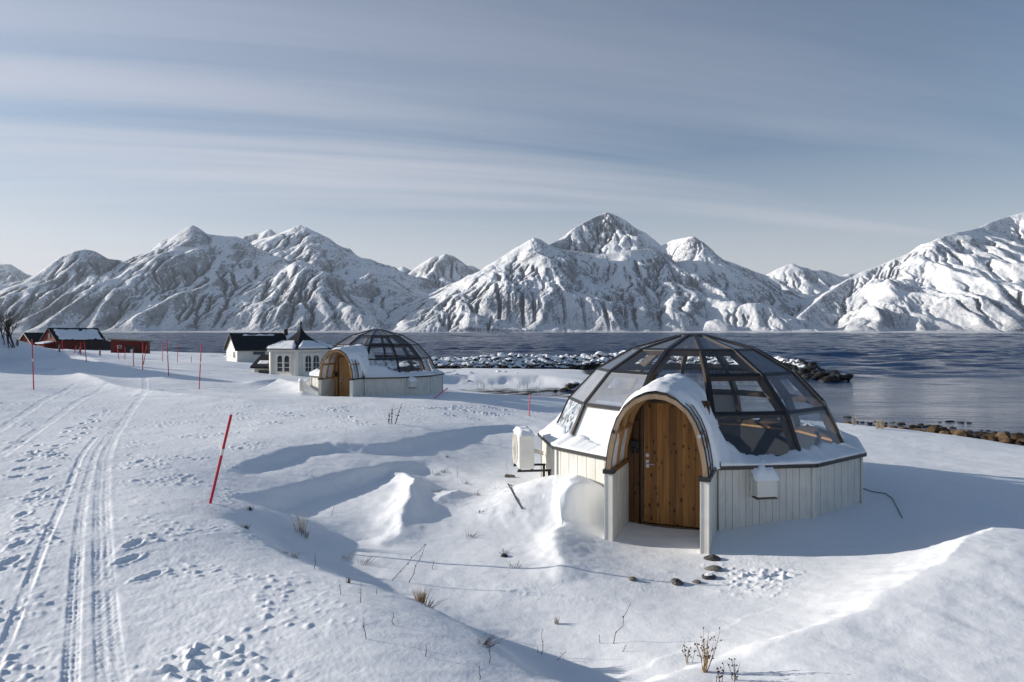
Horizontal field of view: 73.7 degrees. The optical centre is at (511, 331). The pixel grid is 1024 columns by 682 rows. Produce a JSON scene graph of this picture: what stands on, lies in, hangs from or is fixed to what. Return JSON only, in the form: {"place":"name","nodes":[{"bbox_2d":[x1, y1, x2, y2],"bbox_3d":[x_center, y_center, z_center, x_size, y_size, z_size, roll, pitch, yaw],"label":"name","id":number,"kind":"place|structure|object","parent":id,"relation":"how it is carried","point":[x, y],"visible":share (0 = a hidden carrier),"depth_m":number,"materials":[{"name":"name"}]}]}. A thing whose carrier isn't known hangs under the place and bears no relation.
{"place":"outdoors","nodes":[
{"label":"outdoors","id":0,"kind":"place"},
{"bbox_2d":[0,334,1023,681],"bbox_3d":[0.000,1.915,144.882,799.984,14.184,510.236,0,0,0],"label":"snow ground","id":1,"kind":"structure","parent":0,"point":[128,552],"depth_m":9.24,"materials":[{"name":"white snow"}]},
{"bbox_2d":[0,308,24,347],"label":"bare shrub","id":2,"kind":"object","parent":1,"relation":"on","point":[7,325],"visible":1,"depth_m":42.36,"materials":[{"name":"plant"}]},
{"bbox_2d":[19,332,43,345],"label":"red shed","id":3,"kind":"structure","parent":1,"relation":"on","point":[26,337],"depth_m":169.29,"materials":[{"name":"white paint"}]},
{"bbox_2d":[31,339,33,389],"bbox_3d":[-18.551,1.383,26.437,0.109,2.226,0.045,0,0,-17],"label":"snow pole","id":4,"kind":"object","parent":1,"relation":"on","point":[32,363],"visible":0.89,"depth_m":26.42,"materials":[{"name":"red plastic"}]},
{"bbox_2d":[35,328,110,349],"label":"red barn","id":5,"kind":"structure","parent":1,"relation":"on","point":[73,338],"depth_m":154.33,"materials":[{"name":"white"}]},
{"bbox_2d":[108,338,152,353],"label":"open shed","id":6,"kind":"structure","parent":1,"relation":"on","point":[130,345],"depth_m":126.01,"materials":[{"name":"red wood"}]},
{"bbox_2d":[166,339,168,375],"bbox_3d":[-17.502,1.419,34.722,0.135,2.128,0.045,0,0,-19],"label":"snow pole","id":7,"kind":"object","parent":1,"relation":"on","point":[167,357],"visible":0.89,"depth_m":34.70,"materials":[{"name":"red plastic"}]},
{"bbox_2d":[199,344,201,388],"bbox_3d":[-13.592,1.633,29.753,0.144,2.223,0.045,0,0,-18],"label":"snow pole","id":8,"kind":"object","parent":1,"relation":"on","point":[200,366],"visible":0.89,"depth_m":29.74,"materials":[{"name":"red plastic"}]},
{"bbox_2d":[209,414,231,503],"bbox_3d":[-4.476,2.064,10.420,0.417,1.604,0.047,0,0,0],"label":"snow pole","id":9,"kind":"object","parent":1,"relation":"on","point":[220,458],"visible":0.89,"depth_m":10.40,"materials":[{"name":"red plastic"}]},
{"bbox_2d":[223,329,294,362],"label":"white house","id":10,"kind":"structure","parent":1,"relation":"on","point":[245,347],"depth_m":86.97,"materials":[{"name":"white"}]},
{"bbox_2d":[253,351,265,354],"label":"window","id":11,"kind":"structure","parent":10,"relation":"in","point":[254,352],"depth_m":86.57,"materials":[{"name":"white paint"}]},
{"bbox_2d":[250,319,332,375],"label":"garden pavilion","id":12,"kind":"structure","parent":1,"relation":"on","point":[300,352],"depth_m":44.51,"materials":[{"name":"white paint"}]},
{"bbox_2d":[290,511,309,533],"bbox_3d":[-3.256,2.893,10.383,0.360,0.362,0.299,0,0,0],"label":"grass tuft","id":13,"kind":"object","parent":1,"relation":"on","point":[302,525],"visible":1,"depth_m":10.36,"materials":[{"name":"brown plant"}]},
{"bbox_2d":[298,378,304,390],"bbox_3d":[-9.124,2.383,29.603,0.270,0.753,0.270,0,0,0],"label":"pump","id":14,"kind":"object","parent":1,"relation":"on","point":[301,381],"visible":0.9,"depth_m":29.50,"materials":[{"name":"white"}]},
{"bbox_2d":[360,557,375,565],"bbox_3d":[-1.972,3.181,9.508,0.264,0.158,0.301,0,0,42],"label":"twig mat","id":15,"kind":"object","parent":1,"relation":"on","point":[367,561],"visible":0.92,"depth_m":9.48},
{"bbox_2d":[309,329,444,396],"bbox_3d":[-6.663,1.732,32.601,6.310,3.735,7.340,0,0,14],"label":"glass igloo","id":16,"kind":"object","parent":1,"relation":"on","point":[351,367],"visible":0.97,"depth_m":30.42,"materials":[{"name":"white metal"}]},
{"bbox_2d":[339,357,350,396],"bbox_3d":[-7.182,2.135,30.118,0.960,2.030,0.121,0,0,14],"label":"door","id":17,"kind":"structure","parent":16,"relation":"in","point":[344,372],"depth_m":30.17,"materials":[{"name":"wood"}]},
{"bbox_2d":[369,360,397,371],"bbox_3d":[-5.794,1.589,30.559,1.512,0.709,0.319,0,0,-16],"label":"window pane","id":18,"kind":"structure","parent":16,"relation":"in","point":[390,364],"depth_m":30.66,"materials":[{"name":"clear glass"}]},
{"bbox_2d":[412,586,432,603],"bbox_3d":[-0.932,2.707,6.988,0.181,0.181,0.214,0,0,42],"label":"grass tuft","id":19,"kind":"object","parent":1,"relation":"on","point":[422,596],"visible":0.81,"depth_m":6.97,"materials":[{"name":"brown plant"}]},
{"bbox_2d":[419,596,446,607],"bbox_3d":[-0.762,2.672,6.725,0.245,0.145,0.214,0,0,-36],"label":"twig mat","id":20,"kind":"object","parent":1,"relation":"on","point":[430,602],"visible":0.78,"depth_m":6.75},
{"bbox_2d":[477,631,509,647],"bbox_3d":[-0.154,2.646,5.829,0.297,0.145,0.185,0,0,42],"label":"twig mat","id":21,"kind":"object","parent":1,"relation":"on","point":[486,642],"visible":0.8,"depth_m":5.87,"materials":[{"name":"brown plant"}]},
{"bbox_2d":[504,474,514,477],"bbox_3d":[-0.044,3.148,14.898,0.240,0.070,0.100,0,0,0],"label":"plank","id":22,"kind":"object","parent":1,"relation":"on","point":[509,476],"visible":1,"depth_m":14.86,"materials":[{"name":"wood"}]},
{"bbox_2d":[507,483,522,508],"bbox_3d":[0.009,3.033,12.842,0.099,0.229,2.486,0,0,-6],"label":"stick","id":23,"kind":"object","parent":1,"relation":"on","point":[514,496],"visible":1,"depth_m":12.17,"materials":[{"name":"wood"}]},
{"bbox_2d":[512,426,550,476],"bbox_3d":[0.376,2.524,13.863,0.708,1.192,0.940,0,0,-7],"label":"heat pump","id":24,"kind":"object","parent":1,"relation":"on","point":[523,450],"visible":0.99,"depth_m":13.42,"materials":[{"name":"white paint"}]},
{"bbox_2d":[565,383,575,388],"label":"rock","id":25,"kind":"object","parent":1,"relation":"on","point":[569,386],"visible":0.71,"depth_m":57.44,"materials":[{"name":"grey stone"}]},
{"bbox_2d":[403,352,802,372],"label":"rubble","id":26,"kind":"object","parent":1,"relation":"on","point":[531,365],"visible":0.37,"depth_m":90.58,"materials":[{"name":"grey stone"}]},
{"bbox_2d":[498,352,505,357],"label":"breakwater boulder","id":27,"kind":"object","parent":26,"relation":"on","point":[501,355],"visible":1,"depth_m":92.11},
{"bbox_2d":[595,351,604,356],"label":"breakwater boulder","id":28,"kind":"object","parent":26,"relation":"on","point":[600,354],"visible":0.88,"depth_m":94.30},
{"bbox_2d":[689,357,696,361],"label":"breakwater boulder","id":29,"kind":"object","parent":26,"relation":"on","point":[692,359],"visible":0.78,"depth_m":90.10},
{"bbox_2d":[613,603,630,643],"bbox_3d":[1.127,3.070,7.123,0.230,0.492,0.034,0,0,3],"label":"dry plant","id":30,"kind":"object","parent":1,"relation":"on","point":[621,627],"visible":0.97,"depth_m":7.12,"materials":[{"name":"brown plant"}]},
{"bbox_2d":[628,576,636,580],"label":"stone","id":31,"kind":"object","parent":1,"relation":"on","point":[631,578],"visible":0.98,"depth_m":8.93,"materials":[{"name":"grey stone"}]},
{"bbox_2d":[671,578,683,585],"bbox_3d":[2.159,3.273,8.919,0.170,0.099,0.235,9,-11,34],"label":"stone","id":32,"kind":"object","parent":1,"relation":"on","point":[676,581],"visible":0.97,"depth_m":8.85,"materials":[{"name":"grey stone"}]},
{"bbox_2d":[682,637,696,663],"bbox_3d":[1.669,3.028,6.439,0.131,0.290,0.064,0,0,30],"label":"seed head plant","id":33,"kind":"object","parent":1,"relation":"on","point":[687,653],"visible":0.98,"depth_m":6.44,"materials":[{"name":"plant"}]},
{"bbox_2d":[538,333,866,553],"bbox_3d":[3.587,1.903,13.775,6.310,3.735,7.340,0,0,23],"label":"glass igloo","id":34,"kind":"object","parent":1,"relation":"on","point":[680,450],"visible":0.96,"depth_m":11.64,"materials":[{"name":"white metal"}]},
{"bbox_2d":[558,399,580,431],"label":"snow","id":35,"kind":"structure","parent":34,"relation":"in","point":[566,423],"depth_m":13.91,"materials":[{"name":"clear glass"}]},
{"bbox_2d":[585,374,601,391],"bbox_3d":[1.745,1.094,15.102,0.565,0.629,1.342,0,0,23],"label":"window pane","id":36,"kind":"structure","parent":34,"relation":"in","point":[601,374],"depth_m":15.57,"materials":[{"name":"clear glass"}]},
{"bbox_2d":[639,340,662,347],"bbox_3d":[3.025,0.216,14.152,0.903,0.265,0.655,0,0,-7],"label":"window pane","id":37,"kind":"structure","parent":34,"relation":"in","point":[661,340],"depth_m":14.21,"materials":[{"name":"clear glass"}]},
{"bbox_2d":[644,402,701,527],"bbox_3d":[2.684,2.215,11.404,0.960,2.030,0.121,0,0,23],"label":"door","id":38,"kind":"structure","parent":34,"relation":"in","point":[672,460],"depth_m":11.42,"materials":[{"name":"brown wood"}]},
{"bbox_2d":[795,372,822,401],"bbox_3d":[5.825,1.094,13.398,0.565,0.629,1.342,0,0,23],"label":"window pane","id":39,"kind":"structure","parent":34,"relation":"in","point":[795,372],"depth_m":13.69,"materials":[{"name":"clear glass"}]},
{"bbox_2d":[694,627,721,672],"bbox_3d":[1.684,2.743,5.873,0.234,0.446,0.115,0,0,21],"label":"seed head plant","id":40,"kind":"object","parent":1,"relation":"on","point":[707,656],"visible":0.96,"depth_m":5.86,"materials":[{"name":"brown plant"}]},
{"bbox_2d":[702,573,715,579],"bbox_3d":[2.634,3.276,9.128,0.199,0.100,0.184,0,0,4],"label":"stone","id":41,"kind":"object","parent":1,"relation":"on","point":[707,576],"visible":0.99,"depth_m":9.06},
{"bbox_2d":[703,554,720,560],"bbox_3d":[2.899,3.282,9.892,0.257,0.121,0.230,3,-13,37],"label":"stone","id":42,"kind":"object","parent":1,"relation":"on","point":[711,557],"visible":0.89,"depth_m":9.81,"materials":[{"name":"grey stone"}]},
{"bbox_2d":[704,565,721,570],"bbox_3d":[2.782,3.276,9.436,0.256,0.096,0.164,-13,-16,36],"label":"stone","id":43,"kind":"object","parent":1,"relation":"on","point":[713,568],"visible":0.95,"depth_m":9.38,"materials":[{"name":"grey stone"}]},
{"bbox_2d":[716,662,723,681],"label":"seed head plant","id":44,"kind":"object","parent":1,"relation":"on","point":[718,671],"visible":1,"depth_m":5.64,"materials":[{"name":"brown plant"}]},
{"bbox_2d":[727,658,739,681],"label":"seed head plant","id":45,"kind":"object","parent":1,"relation":"on","point":[732,673],"visible":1,"depth_m":5.68,"materials":[{"name":"brown plant"}]},
{"bbox_2d":[863,488,902,517],"bbox_3d":[6.804,3.065,12.336,0.328,0.029,2.311,0,0,11],"label":"hose","id":46,"kind":"object","parent":1,"relation":"on","point":[889,496],"visible":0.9,"depth_m":12.69,"materials":[{"name":"plastic"}]},
{"bbox_2d":[907,429,1023,445],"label":"pebbles","id":47,"kind":"object","parent":1,"relation":"on","point":[986,438],"visible":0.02,"depth_m":26.61,"materials":[{"name":"brown stone"}]},
{"bbox_2d":[926,425,943,432],"bbox_3d":[17.915,4.168,28.856,0.696,0.410,0.532,13,20,23],"label":"shore boulder","id":48,"kind":"object","parent":47,"relation":"on","point":[935,428],"visible":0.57,"depth_m":28.72,"materials":[{"name":"brown stone"}]},
{"bbox_2d":[953,429,968,436],"bbox_3d":[18.110,4.143,27.538,0.567,0.339,0.579,-13,9,15],"label":"shore boulder","id":49,"kind":"object","parent":47,"relation":"on","point":[960,432],"visible":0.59,"depth_m":27.39,"materials":[{"name":"brown stone"}]},
{"bbox_2d":[981,433,997,436],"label":"shore boulder","id":50,"kind":"object","parent":47,"relation":"on","point":[990,434],"visible":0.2,"depth_m":27.70,"materials":[{"name":"brown stone"}]},
{"bbox_2d":[996,432,1010,439],"bbox_3d":[19.335,4.225,26.758,0.645,0.528,0.871,0,0,0],"label":"shore boulder","id":51,"kind":"object","parent":47,"relation":"on","point":[1001,435],"visible":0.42,"depth_m":26.67,"materials":[{"name":"brown stone"}]},
{"bbox_2d":[999,438,1011,443],"bbox_3d":[18.794,4.176,25.992,0.471,0.280,0.400,0,0,-42],"label":"shore boulder","id":52,"kind":"object","parent":47,"relation":"on","point":[1006,440],"visible":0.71,"depth_m":25.85,"materials":[{"name":"brown stone"}]},
{"bbox_2d":[1011,433,1023,440],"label":"shore boulder","id":53,"kind":"object","parent":47,"relation":"on","point":[1016,436],"visible":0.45,"depth_m":26.20,"materials":[{"name":"brown stone"}]},
{"bbox_2d":[0,212,1023,331],"bbox_3d":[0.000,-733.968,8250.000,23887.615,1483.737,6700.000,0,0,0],"label":"mountains","id":54,"kind":"structure","parent":0,"point":[606,272],"depth_m":5923.34,"materials":[{"name":"white snow"}]},
{"bbox_2d":[0,332,1023,436],"bbox_3d":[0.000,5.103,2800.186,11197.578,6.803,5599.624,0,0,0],"label":"sea","id":55,"kind":"structure","parent":0,"point":[976,379],"depth_m":123.40,"materials":[{"name":"blue liquid"}]},
{"bbox_2d":[814,371,830,377],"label":"breakwater boulder","id":56,"kind":"object","parent":55,"relation":"in","point":[820,374],"visible":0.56,"depth_m":70.92,"materials":[{"name":"grey stone"}]},
{"bbox_2d":[817,375,840,381],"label":"boulder","id":57,"kind":"object","parent":55,"relation":"in","point":[834,378],"visible":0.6,"depth_m":67.23,"materials":[{"name":"grey stone"}]},
{"bbox_2d":[842,373,853,380],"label":"breakwater boulder","id":58,"kind":"object","parent":55,"relation":"in","point":[848,377],"visible":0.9,"depth_m":69.17,"materials":[{"name":"black stone"}]},
{"bbox_2d":[0,0,1023,275],"label":"sky","id":59,"kind":"structure","parent":0,"point":[837,137],"materials":[{"name":"blue"}]},
{"label":"deep water","id":60,"kind":"structure","parent":0,"visible":0},
{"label":"breakwater boulder","id":61,"kind":"object","parent":60,"relation":"on","visible":0},
{"bbox_2d":[798,368,805,373],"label":"breakwater boulder","id":62,"kind":"object","parent":61,"relation":"on","point":[802,370],"visible":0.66,"depth_m":74.50,"materials":[{"name":"grey stone"}]},
{"bbox_2d":[805,366,815,369],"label":"breakwater boulder","id":63,"kind":"object","parent":61,"relation":"on","point":[810,368],"visible":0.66,"depth_m":74.42,"materials":[{"name":"black stone"}]}
]}

